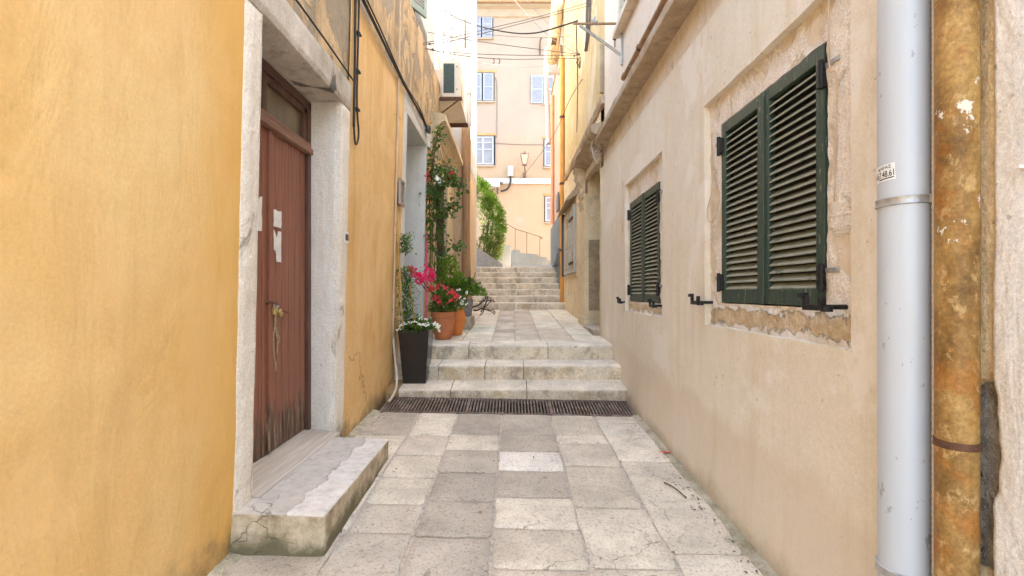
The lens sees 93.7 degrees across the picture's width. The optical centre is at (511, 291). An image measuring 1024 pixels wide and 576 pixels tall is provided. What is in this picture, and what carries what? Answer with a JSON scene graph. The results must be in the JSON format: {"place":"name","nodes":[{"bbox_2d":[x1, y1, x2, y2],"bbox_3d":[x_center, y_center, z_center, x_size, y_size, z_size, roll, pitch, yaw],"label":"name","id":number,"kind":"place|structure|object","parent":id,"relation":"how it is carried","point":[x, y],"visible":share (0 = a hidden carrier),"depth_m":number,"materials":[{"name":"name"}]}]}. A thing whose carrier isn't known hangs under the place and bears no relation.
{"place":"outdoors","nodes":[
{"label":"outdoors","id":0,"kind":"place"},
{"bbox_2d":[207,409,378,575],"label":"pavement","id":1,"kind":"structure","parent":0,"point":[225,564],"depth_m":2.58,"materials":[{"name":"beige stone"}]},
{"bbox_2d":[224,412,762,575],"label":"pavement","id":2,"kind":"structure","parent":0,"point":[540,535],"depth_m":3.18,"materials":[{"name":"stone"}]},
{"bbox_2d":[230,437,388,556],"bbox_3d":[-1.302,1.376,3.299,0.570,0.357,1.381,0,0,0],"label":"doorstep","id":3,"kind":"object","parent":2,"relation":"on","point":[307,507],"visible":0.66,"depth_m":2.79,"materials":[{"name":"stone"}]},
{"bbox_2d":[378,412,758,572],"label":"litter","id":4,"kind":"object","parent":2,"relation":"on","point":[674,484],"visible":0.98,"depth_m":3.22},
{"bbox_2d":[664,482,686,497],"bbox_3d":[1.183,1.432,3.481,0.015,0.025,0.254,0,0,-18],"label":"twig","id":5,"kind":"object","parent":2,"relation":"on","point":[676,489],"visible":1,"depth_m":3.47,"materials":[{"name":"wood"}]},
{"bbox_2d":[401,377,609,414],"bbox_3d":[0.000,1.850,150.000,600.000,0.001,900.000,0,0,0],"label":"ground","id":6,"kind":"structure","parent":0,"point":[511,407],"depth_m":7.69,"materials":[{"name":"brown metal"}]},
{"bbox_2d":[0,0,439,575],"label":"ochre house","id":7,"kind":"structure","parent":6,"relation":"on","point":[162,412],"depth_m":2.21,"materials":[{"name":"paint"}]},
{"bbox_2d":[258,196,261,230],"bbox_3d":[-1.740,-0.542,3.301,0.003,0.245,0.088,0,0,0],"label":"paper notice","id":8,"kind":"object","parent":7,"relation":"attached to","point":[260,214],"visible":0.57,"depth_m":3.32,"materials":[{"name":"white paper"}]},
{"bbox_2d":[253,125,272,461],"bbox_3d":[-1.752,-0.001,3.154,0.057,2.317,0.617,0,0,0],"label":"door leaf","id":9,"kind":"structure","parent":7,"relation":"in","point":[263,386],"depth_m":3.38,"materials":[{"name":"red paint"}]},
{"bbox_2d":[273,231,280,261],"bbox_3d":[-1.739,-0.339,3.559,0.004,0.233,0.115,0,0,0],"label":"paper notice","id":10,"kind":"object","parent":7,"relation":"attached to","point":[277,244],"visible":1,"depth_m":3.56,"materials":[{"name":"white paper"}]},
{"bbox_2d":[273,209,281,227],"bbox_3d":[-1.740,-0.543,3.563,0.004,0.128,0.120,0,0,0],"label":"paper notice","id":11,"kind":"object","parent":7,"relation":"attached to","point":[277,219],"visible":1,"depth_m":3.56,"materials":[{"name":"white paper"}]},
{"bbox_2d":[273,134,304,448],"bbox_3d":[-1.762,-0.001,3.750,0.035,2.317,0.599,0,0,0],"label":"door leaf","id":12,"kind":"structure","parent":7,"relation":"in","point":[288,162],"depth_m":3.76,"materials":[{"name":"red paint"}]},
{"bbox_2d":[295,0,353,80],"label":"cable","id":13,"kind":"object","parent":7,"relation":"attached to","point":[315,26],"visible":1,"depth_m":3.58,"materials":[{"name":"black rubber"}]},
{"bbox_2d":[344,231,348,243],"bbox_3d":[-1.485,-0.481,4.249,0.060,0.110,0.110,0,0,0],"label":"doorbell","id":14,"kind":"object","parent":7,"relation":"attached to","point":[346,237],"visible":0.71,"depth_m":4.23,"materials":[{"name":"white plastic"}]},
{"bbox_2d":[352,0,361,144],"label":"cable","id":15,"kind":"object","parent":7,"relation":"attached to","point":[356,70],"visible":1,"depth_m":4.37,"materials":[{"name":"black rubber"}]},
{"bbox_2d":[362,0,427,130],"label":"cable","id":16,"kind":"object","parent":7,"relation":"attached to","point":[391,59],"visible":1,"depth_m":5.50,"materials":[{"name":"black rubber"}]},
{"bbox_2d":[363,0,427,129],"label":"cable","id":17,"kind":"object","parent":7,"relation":"attached to","point":[393,60],"visible":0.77,"depth_m":5.52,"materials":[{"name":"black rubber"}]},
{"bbox_2d":[392,0,400,335],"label":"conduit","id":18,"kind":"object","parent":7,"relation":"attached to","point":[396,175],"visible":0.97,"depth_m":6.01,"materials":[{"name":"beige plastic"}]},
{"bbox_2d":[366,0,427,127],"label":"cable","id":19,"kind":"object","parent":7,"relation":"attached to","point":[392,56],"visible":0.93,"depth_m":5.51,"materials":[{"name":"black rubber"}]},
{"bbox_2d":[398,177,404,207],"bbox_3d":[-1.436,-1.293,6.255,0.030,0.340,0.260,0,0,0],"label":"wall plaque","id":20,"kind":"object","parent":7,"relation":"attached to","point":[401,192],"depth_m":6.24,"materials":[{"name":"white stone"}]},
{"bbox_2d":[424,125,430,133],"bbox_3d":[-1.515,-2.733,7.938,0.334,0.216,0.124,0,0,0],"label":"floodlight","id":21,"kind":"object","parent":7,"relation":"attached to","point":[429,130],"visible":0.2,"depth_m":7.88,"materials":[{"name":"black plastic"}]},
{"bbox_2d":[427,133,431,151],"bbox_3d":[-1.460,-2.608,8.294,0.122,0.299,0.312,0,0,0],"label":"meter box","id":22,"kind":"object","parent":7,"relation":"attached to","point":[429,140],"visible":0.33,"depth_m":8.17,"materials":[{"name":"white plastic"}]},
{"bbox_2d":[419,122,469,278],"bbox_3d":[-1.170,-1.539,8.225,0.904,2.750,0.884,0,0,0],"label":"climbing vine","id":23,"kind":"object","parent":7,"relation":"attached to","point":[449,176],"visible":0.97,"depth_m":8.09,"materials":[{"name":"green plant"}]},
{"bbox_2d":[425,47,576,55],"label":"overhead wire","id":24,"kind":"object","parent":7,"relation":"attached to","point":[503,54],"visible":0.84,"depth_m":9.55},
{"bbox_2d":[425,48,576,59],"bbox_3d":[-0.243,-4.439,9.107,3.902,1.062,0.570,0,0,-42],"label":"overhead wire","id":25,"kind":"object","parent":7,"relation":"attached to","point":[497,58],"visible":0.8,"depth_m":9.34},
{"bbox_2d":[423,3,585,42],"bbox_3d":[-0.013,-4.746,8.450,3.441,1.649,0.124,0,0,-28],"label":"overhead wire","id":26,"kind":"object","parent":7,"relation":"attached to","point":[502,25],"visible":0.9,"depth_m":8.42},
{"bbox_2d":[423,6,585,44],"bbox_3d":[-0.013,-4.709,8.450,3.440,1.600,0.124,0,0,-28],"label":"overhead wire","id":27,"kind":"object","parent":7,"relation":"attached to","point":[502,28],"visible":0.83,"depth_m":8.41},
{"bbox_2d":[594,0,876,575],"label":"beige house","id":28,"kind":"structure","parent":6,"relation":"on","point":[739,332],"depth_m":2.80,"materials":[{"name":"paint"}]},
{"bbox_2d":[573,16,622,65],"bbox_3d":[1.089,-3.221,6.141,0.639,0.683,0.131,0,0,0],"label":"wire bracket","id":29,"kind":"object","parent":28,"relation":"attached to","point":[595,23],"visible":0.79,"depth_m":6.08,"materials":[{"name":"grey metal"}]},
{"bbox_2d":[612,0,636,38],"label":"upper window","id":30,"kind":"structure","parent":28,"relation":"in","point":[625,8],"depth_m":5.82,"materials":[{"name":"beige paint"}]},
{"bbox_2d":[616,156,662,316],"bbox_3d":[1.438,-0.541,5.311,0.214,1.622,1.705,0,0,0],"label":"shutter window","id":31,"kind":"structure","parent":28,"relation":"in","point":[644,214],"depth_m":5.22,"materials":[{"name":"wood"}]},
{"bbox_2d":[621,0,667,80],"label":"wall pipe","id":32,"kind":"object","parent":28,"relation":"attached to","point":[654,18],"depth_m":4.76,"materials":[{"name":"brown metal"}]},
{"bbox_2d":[707,171,715,221],"bbox_3d":[1.412,-0.677,3.400,0.032,0.366,0.128,0,0,0],"label":"cable","id":33,"kind":"object","parent":28,"relation":"attached to","point":[711,201],"visible":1,"depth_m":3.41,"materials":[{"name":"beige plastic"}]},
{"bbox_2d":[688,0,850,347],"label":"shutter window","id":34,"kind":"structure","parent":28,"relation":"in","point":[778,234],"depth_m":2.54,"materials":[{"name":"wood"}]},
{"bbox_2d":[828,0,837,201],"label":"cable","id":35,"kind":"object","parent":28,"relation":"attached to","point":[834,71],"visible":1,"depth_m":2.11,"materials":[{"name":"beige plastic"}]},
{"bbox_2d":[875,0,931,575],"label":"drainpipe","id":36,"kind":"object","parent":28,"relation":"attached to","point":[903,203],"visible":0.91,"depth_m":1.56,"materials":[{"name":"grey plastic"}]},
{"bbox_2d":[931,0,933,575],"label":"conduit","id":37,"kind":"object","parent":36,"relation":"attached to","point":[932,293],"visible":0.59,"depth_m":1.52,"materials":[{"name":"metal"}]},
{"bbox_2d":[933,0,981,575],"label":"drainpipe","id":38,"kind":"object","parent":28,"relation":"attached to","point":[957,442],"visible":1,"depth_m":1.42,"materials":[{"name":"metal"}]},
{"bbox_2d":[981,0,1023,575],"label":"stucco house","id":39,"kind":"structure","parent":6,"relation":"on","point":[1002,290],"depth_m":1.38,"materials":[{"name":"beige paint"}]},
{"bbox_2d":[1013,165,1023,168],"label":"wall hook","id":40,"kind":"object","parent":39,"relation":"attached to","point":[1018,167],"depth_m":1.31,"materials":[{"name":"white plastic"}]},
{"bbox_2d":[433,309,605,340],"bbox_3d":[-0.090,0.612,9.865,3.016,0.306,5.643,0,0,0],"label":"path","id":41,"kind":"structure","parent":0,"point":[548,326],"depth_m":8.73,"materials":[{"name":"stone"}]},
{"bbox_2d":[425,233,427,320],"bbox_3d":[-1.445,-0.150,8.110,0.036,1.700,0.058,0,0,-27],"label":"pole","id":42,"kind":"object","parent":41,"relation":"on","point":[426,263],"visible":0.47,"depth_m":8.10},
{"bbox_2d":[426,283,467,339],"bbox_3d":[-1.009,0.285,7.231,0.599,0.850,0.579,0,0,38],"label":"potted plant","id":43,"kind":"object","parent":41,"relation":"on","point":[445,319],"visible":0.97,"depth_m":7.12,"materials":[{"name":"green plant"}]},
{"bbox_2d":[407,253,447,307],"bbox_3d":[-1.269,-0.164,6.964,0.452,0.804,0.889,0,0,31],"label":"bougainvillea","id":44,"kind":"object","parent":43,"relation":"in","point":[420,278],"visible":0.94,"depth_m":6.87,"materials":[{"name":"pink plant"}]},
{"bbox_2d":[427,315,473,330],"bbox_3d":[-1.110,0.580,8.800,0.780,0.280,0.800,0,0,0],"label":"stone ledge","id":45,"kind":"object","parent":41,"relation":"on","point":[469,323],"visible":0.31,"depth_m":8.40,"materials":[{"name":"stone"}]},
{"bbox_2d":[432,254,487,315],"bbox_3d":[-0.917,-0.138,8.622,0.992,1.153,0.861,0,0,0],"label":"potted plant","id":46,"kind":"object","parent":45,"relation":"on","point":[463,284],"visible":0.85,"depth_m":8.54,"materials":[{"name":"green plant"}]},
{"bbox_2d":[472,296,495,314],"bbox_3d":[-0.495,0.245,8.721,0.370,0.351,0.312,0,0,-32],"label":"driftwood","id":47,"kind":"object","parent":46,"relation":"attached to","point":[486,300],"visible":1,"depth_m":8.74,"materials":[{"name":"wood"}]},
{"bbox_2d":[427,0,476,316],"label":"white house","id":48,"kind":"structure","parent":41,"relation":"on","point":[451,149],"depth_m":12.00,"materials":[{"name":"beige paint"}]},
{"bbox_2d":[436,183,443,310],"bbox_3d":[-1.610,-0.825,9.875,0.220,3.250,1.550,0,0,0],"label":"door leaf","id":49,"kind":"structure","parent":48,"relation":"in","point":[437,246],"depth_m":10.60,"materials":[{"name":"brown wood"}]},
{"bbox_2d":[439,97,467,127],"bbox_3d":[-1.255,-3.642,10.155,0.530,0.405,1.410,0,0,0],"label":"awning","id":50,"kind":"object","parent":48,"relation":"attached to","point":[451,109],"depth_m":10.11,"materials":[{"name":"beige"}]},
{"bbox_2d":[435,69,440,96],"bbox_3d":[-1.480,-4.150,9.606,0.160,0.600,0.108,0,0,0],"label":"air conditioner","id":51,"kind":"object","parent":50,"relation":"on","point":[438,72],"visible":0.2,"depth_m":9.56,"materials":[{"name":"white metal"}]},
{"bbox_2d":[441,61,463,109],"bbox_3d":[-1.205,-4.215,9.883,0.390,0.710,0.794,0,0,0],"label":"air conditioner","id":52,"kind":"object","parent":50,"relation":"on","point":[452,81],"visible":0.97,"depth_m":9.50,"materials":[{"name":"white metal"}]},
{"bbox_2d":[435,94,443,159],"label":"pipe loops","id":53,"kind":"object","parent":52,"relation":"attached to","point":[439,151],"visible":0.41,"depth_m":8.74,"materials":[{"name":"plastic"}]},
{"bbox_2d":[464,0,465,47],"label":"conduit","id":54,"kind":"object","parent":48,"relation":"attached to","point":[464,23],"visible":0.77,"depth_m":11.85,"materials":[{"name":"grey metal"}]},
{"bbox_2d":[461,125,470,298],"bbox_3d":[-1.137,-1.700,11.880,0.231,4.801,0.234,0,0,0],"label":"drainpipe","id":55,"kind":"object","parent":48,"relation":"attached to","point":[466,170],"visible":0.73,"depth_m":11.79,"materials":[{"name":"brown metal"}]},
{"bbox_2d":[467,0,471,125],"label":"drainpipe","id":56,"kind":"object","parent":48,"relation":"attached to","point":[469,92],"visible":0.87,"depth_m":11.85,"materials":[{"name":"white metal"}]},
{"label":"cable mast","id":57,"kind":"object","parent":48,"relation":"attached to","visible":0},
{"bbox_2d":[444,10,577,33],"bbox_3d":[-0.284,-4.743,8.205,0.119,2.498,4.611,0,0,-31],"label":"overhead wire","id":58,"kind":"object","parent":57,"relation":"attached to","point":[515,32],"visible":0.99,"depth_m":7.60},
{"bbox_2d":[444,288,468,334],"bbox_3d":[-0.919,0.300,7.718,0.464,0.779,0.488,0,0,0],"label":"potted plant","id":59,"kind":"object","parent":41,"relation":"on","point":[460,321],"visible":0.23,"depth_m":7.62,"materials":[{"name":"orange plant"}]},
{"bbox_2d":[386,341,626,401],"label":"stone steps","id":60,"kind":"structure","parent":41,"relation":"on","point":[572,370],"depth_m":6.18,"materials":[{"name":"stone"}]},
{"bbox_2d":[392,216,440,383],"bbox_3d":[-1.240,0.030,6.138,0.713,2.271,0.517,0,0,0],"label":"potted plant","id":61,"kind":"object","parent":60,"relation":"on","point":[415,340],"visible":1,"depth_m":6.01,"materials":[{"name":"green plant"}]},
{"bbox_2d":[472,267,564,309],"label":"stone steps","id":62,"kind":"structure","parent":41,"relation":"on","point":[514,288],"depth_m":13.90,"materials":[{"name":"stone"}]},
{"bbox_2d":[477,249,502,266],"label":"parapet","id":63,"kind":"structure","parent":62,"relation":"on","point":[484,259],"depth_m":15.25,"materials":[{"name":"grey concrete"}]},
{"bbox_2d":[561,0,608,335],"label":"yellow house","id":64,"kind":"structure","parent":41,"relation":"on","point":[582,292],"depth_m":8.94,"materials":[{"name":"beige paint"}]},
{"bbox_2d":[428,32,574,53],"bbox_3d":[-0.156,-5.078,9.831,3.253,0.070,0.096,0,0,-15],"label":"overhead wire","id":65,"kind":"object","parent":64,"relation":"attached to","point":[502,44],"visible":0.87,"depth_m":9.85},
{"bbox_2d":[436,25,569,37],"bbox_3d":[-0.095,-5.747,10.594,3.661,0.782,0.113,0,0,-31],"label":"overhead wire","id":66,"kind":"object","parent":64,"relation":"attached to","point":[509,36],"visible":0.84,"depth_m":10.72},
{"bbox_2d":[514,0,575,52],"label":"overhead wire","id":67,"kind":"object","parent":64,"relation":"attached to","point":[542,30],"visible":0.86,"depth_m":11.43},
{"bbox_2d":[510,79,582,184],"bbox_3d":[0.772,-4.540,15.666,0.279,0.672,12.394,0,0,-7],"label":"overhead wire","id":68,"kind":"object","parent":64,"relation":"attached to","point":[556,129],"visible":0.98,"depth_m":12.65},
{"bbox_2d":[526,0,578,52],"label":"overhead wire","id":69,"kind":"object","parent":64,"relation":"attached to","point":[556,31],"visible":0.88,"depth_m":10.42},
{"bbox_2d":[547,0,562,64],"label":"flue pipe","id":70,"kind":"object","parent":64,"relation":"attached to","point":[556,21],"visible":0.82,"depth_m":13.26,"materials":[{"name":"metal"}]},
{"bbox_2d":[559,56,564,302],"bbox_3d":[1.360,-2.925,13.000,0.150,6.850,0.150,0,0,0],"label":"drainpipe","id":71,"kind":"object","parent":64,"relation":"attached to","point":[562,122],"visible":0.68,"depth_m":12.95,"materials":[{"name":"metal"}]},
{"bbox_2d":[557,187,576,217],"bbox_3d":[1.295,-2.130,11.550,0.230,0.380,2.300,0,0,0],"label":"awning","id":72,"kind":"object","parent":64,"relation":"attached to","point":[570,198],"visible":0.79,"depth_m":10.87,"materials":[{"name":"stone"}]},
{"bbox_2d":[562,204,575,276],"bbox_3d":[1.355,-1.200,11.470,0.130,1.600,2.060,0,0,0],"label":"grey shutter","id":73,"kind":"object","parent":64,"relation":"attached to","point":[568,242],"visible":0.98,"depth_m":11.06,"materials":[{"name":"paint"}]},
{"bbox_2d":[576,25,577,131],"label":"overhead wire","id":74,"kind":"object","parent":64,"relation":"attached to","point":[577,74],"visible":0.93,"depth_m":7.78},
{"bbox_2d":[584,0,590,51],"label":"cable bundle","id":75,"kind":"object","parent":64,"relation":"attached to","point":[588,6],"visible":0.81,"depth_m":8.71,"materials":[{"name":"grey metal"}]},
{"bbox_2d":[590,137,604,163],"bbox_3d":[1.310,-2.223,7.347,0.230,0.559,0.570,0,0,0],"label":"wire tangle","id":76,"kind":"object","parent":64,"relation":"attached to","point":[593,152],"visible":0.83,"depth_m":7.30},
{"bbox_2d":[600,44,603,93],"bbox_3d":[1.397,-3.475,7.485,0.055,0.750,0.070,0,0,0],"label":"wall batten","id":77,"kind":"object","parent":64,"relation":"attached to","point":[601,68],"depth_m":7.45,"materials":[{"name":"stone"}]},
{"bbox_2d":[632,414,777,575],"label":"pavement","id":78,"kind":"structure","parent":0,"point":[752,554],"depth_m":3.14,"materials":[{"name":"beige stone"}]},
{"bbox_2d":[379,397,634,416],"bbox_3d":[-0.050,1.329,5.537,2.860,0.138,0.499,0,0,0],"label":"drain grate","id":79,"kind":"object","parent":78,"relation":"on","point":[394,405],"visible":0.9,"depth_m":5.53,"materials":[{"name":"metal"}]},
{"bbox_2d":[388,332,397,402],"bbox_3d":[-1.438,0.809,5.836,0.096,0.947,0.584,0,0,-9],"label":"hose","id":80,"kind":"object","parent":79,"relation":"on","point":[396,375],"visible":0.9,"depth_m":5.98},
{"label":"pavement","id":81,"kind":"structure","parent":0,"visible":0},
{"bbox_2d":[477,173,507,260],"bbox_3d":[-0.932,-2.376,16.269,1.708,3.340,1.530,0,0,0],"label":"bush","id":82,"kind":"object","parent":81,"relation":"on","point":[490,203],"visible":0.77,"depth_m":16.01,"materials":[{"name":"green plant"}]},
{"bbox_2d":[498,245,510,266],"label":"white wall","id":83,"kind":"structure","parent":81,"relation":"on","point":[505,260],"depth_m":17.00,"materials":[{"name":"beige paint"}]},
{"bbox_2d":[477,0,561,259],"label":"apartment building","id":84,"kind":"structure","parent":81,"relation":"on","point":[511,107],"depth_m":22.00,"materials":[{"name":"beige paint"}]},
{"bbox_2d":[477,17,492,39],"bbox_3d":[-1.393,-12.230,21.949,1.090,1.340,0.097,0,0,0],"label":"window","id":85,"kind":"structure","parent":84,"relation":"in","point":[487,22],"depth_m":21.95,"materials":[{"name":"blue paint"}]},
{"bbox_2d":[477,70,496,102],"bbox_3d":[-1.337,-9.417,21.949,1.267,1.507,0.098,0,0,0],"label":"window","id":86,"kind":"structure","parent":84,"relation":"in","point":[485,81],"depth_m":21.95,"materials":[{"name":"blue paint"}]},
{"bbox_2d":[477,133,496,166],"bbox_3d":[-1.309,-6.502,21.949,1.212,1.543,0.098,0,0,0],"label":"window","id":87,"kind":"structure","parent":84,"relation":"in","point":[486,145],"depth_m":21.97,"materials":[{"name":"white glass"}]},
{"bbox_2d":[489,181,502,193],"bbox_3d":[-0.711,-4.719,21.728,0.631,0.535,0.538,0,0,0],"label":"wall box","id":88,"kind":"object","parent":84,"relation":"attached to","point":[495,184],"visible":0.87,"depth_m":21.50,"materials":[{"name":"white paint"}]},
{"bbox_2d":[500,166,512,191],"bbox_3d":[-0.235,-5.142,21.889,0.580,1.193,0.217,0,0,0],"label":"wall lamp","id":89,"kind":"object","parent":84,"relation":"attached to","point":[510,171],"visible":0.99,"depth_m":21.78,"materials":[{"name":"white paint"}]},
{"bbox_2d":[494,77,543,144],"bbox_3d":[0.309,-8.288,21.979,2.316,3.104,0.027,0,0,0],"label":"facade wire","id":90,"kind":"object","parent":84,"relation":"attached to","point":[516,144],"visible":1,"depth_m":21.97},
{"bbox_2d":[520,151,528,177],"bbox_3d":[0.568,-5.742,21.655,0.380,1.143,0.690,0,0,0],"label":"wall lantern","id":91,"kind":"object","parent":84,"relation":"attached to","point":[524,157],"depth_m":21.39,"materials":[{"name":"white glass"}]},
{"bbox_2d":[531,75,553,104],"bbox_3d":[1.650,-9.242,21.949,1.566,1.377,0.097,0,0,0],"label":"window","id":92,"kind":"structure","parent":84,"relation":"in","point":[537,81],"depth_m":21.95,"materials":[{"name":"white glass"}]},
{"bbox_2d":[542,136,549,168],"bbox_3d":[2.009,-6.392,21.949,1.248,1.470,0.098,0,0,0],"label":"window","id":93,"kind":"structure","parent":84,"relation":"in","point":[547,150],"depth_m":21.97,"materials":[{"name":"grey paint"}]},
{"bbox_2d":[543,193,549,223],"bbox_3d":[2.028,-3.825,21.949,1.212,1.397,0.098,0,0,0],"label":"window","id":94,"kind":"structure","parent":84,"relation":"in","point":[546,198],"depth_m":21.97,"materials":[{"name":"grey paint"}]},
{"bbox_2d":[511,250,549,266],"bbox_3d":[0.846,-1.123,18.050,1.808,0.846,1.100,0,0,0],"label":"concrete stair","id":95,"kind":"object","parent":81,"relation":"on","point":[518,257],"visible":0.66,"depth_m":17.50,"materials":[{"name":"grey concrete"}]},
{"bbox_2d":[506,223,542,252],"bbox_3d":[0.412,-1.931,17.550,1.424,1.296,0.036,0,0,0],"label":"handrail","id":96,"kind":"object","parent":95,"relation":"on","point":[526,236],"visible":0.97,"depth_m":17.54,"materials":[{"name":"metal"}]},
{"bbox_2d":[513,265,551,266],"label":"stone slab","id":97,"kind":"structure","parent":81,"relation":"on","point":[532,265],"depth_m":16.30,"materials":[{"name":"grey stone"}]},
{"bbox_2d":[550,45,561,288],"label":"coral house","id":98,"kind":"structure","parent":81,"relation":"on","point":[555,237],"depth_m":14.78,"materials":[{"name":"orange paint"}]},
{"bbox_2d":[543,47,550,144],"bbox_3d":[1.100,-6.127,15.000,0.241,3.006,0.166,0,0,0],"label":"drainpipe","id":99,"kind":"object","parent":98,"relation":"attached to","point":[547,103],"visible":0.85,"depth_m":14.94,"materials":[{"name":"white metal"}]},
{"bbox_2d":[550,95,553,223],"bbox_3d":[1.335,-4.380,15.900,0.120,4.240,0.120,0,0,0],"label":"drainpipe","id":100,"kind":"object","parent":98,"relation":"attached to","point":[552,162],"visible":0.97,"depth_m":15.85,"materials":[{"name":"metal"}]},
{"bbox_2d":[548,67,559,74],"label":"wall beam","id":101,"kind":"structure","parent":98,"relation":"attached to","point":[553,70],"depth_m":13.90,"materials":[{"name":"white paint"}]},
{"bbox_3d":[-1.724,0.117,3.554,0.045,0.099,0.337,0,0,0],"label":"door hasp","id":102,"kind":"object","parent":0,"visible":0},
{"bbox_2d":[271,303,277,314],"bbox_3d":[-1.710,0.121,3.459,0.026,0.092,0.044,0,-8,0],"label":"padlock","id":103,"kind":"object","parent":102,"relation":"hanging from","point":[274,311],"visible":1,"depth_m":3.44,"materials":[{"name":"gold metal"}]},
{"bbox_2d":[273,315,279,370],"bbox_3d":[-1.722,0.365,3.505,0.026,0.423,0.095,0,0,0],"label":"rope","id":104,"kind":"object","parent":103,"relation":"hanging from","point":[275,330],"visible":0.95,"depth_m":3.48,"materials":[{"name":"beige fabric"}]},
{"bbox_2d":[276,305,282,316],"bbox_3d":[-1.710,0.138,3.524,0.026,0.092,0.044,0,38,0],"label":"padlock","id":105,"kind":"object","parent":102,"relation":"hanging from","point":[279,312],"visible":0.96,"depth_m":3.52,"materials":[{"name":"gold metal"}]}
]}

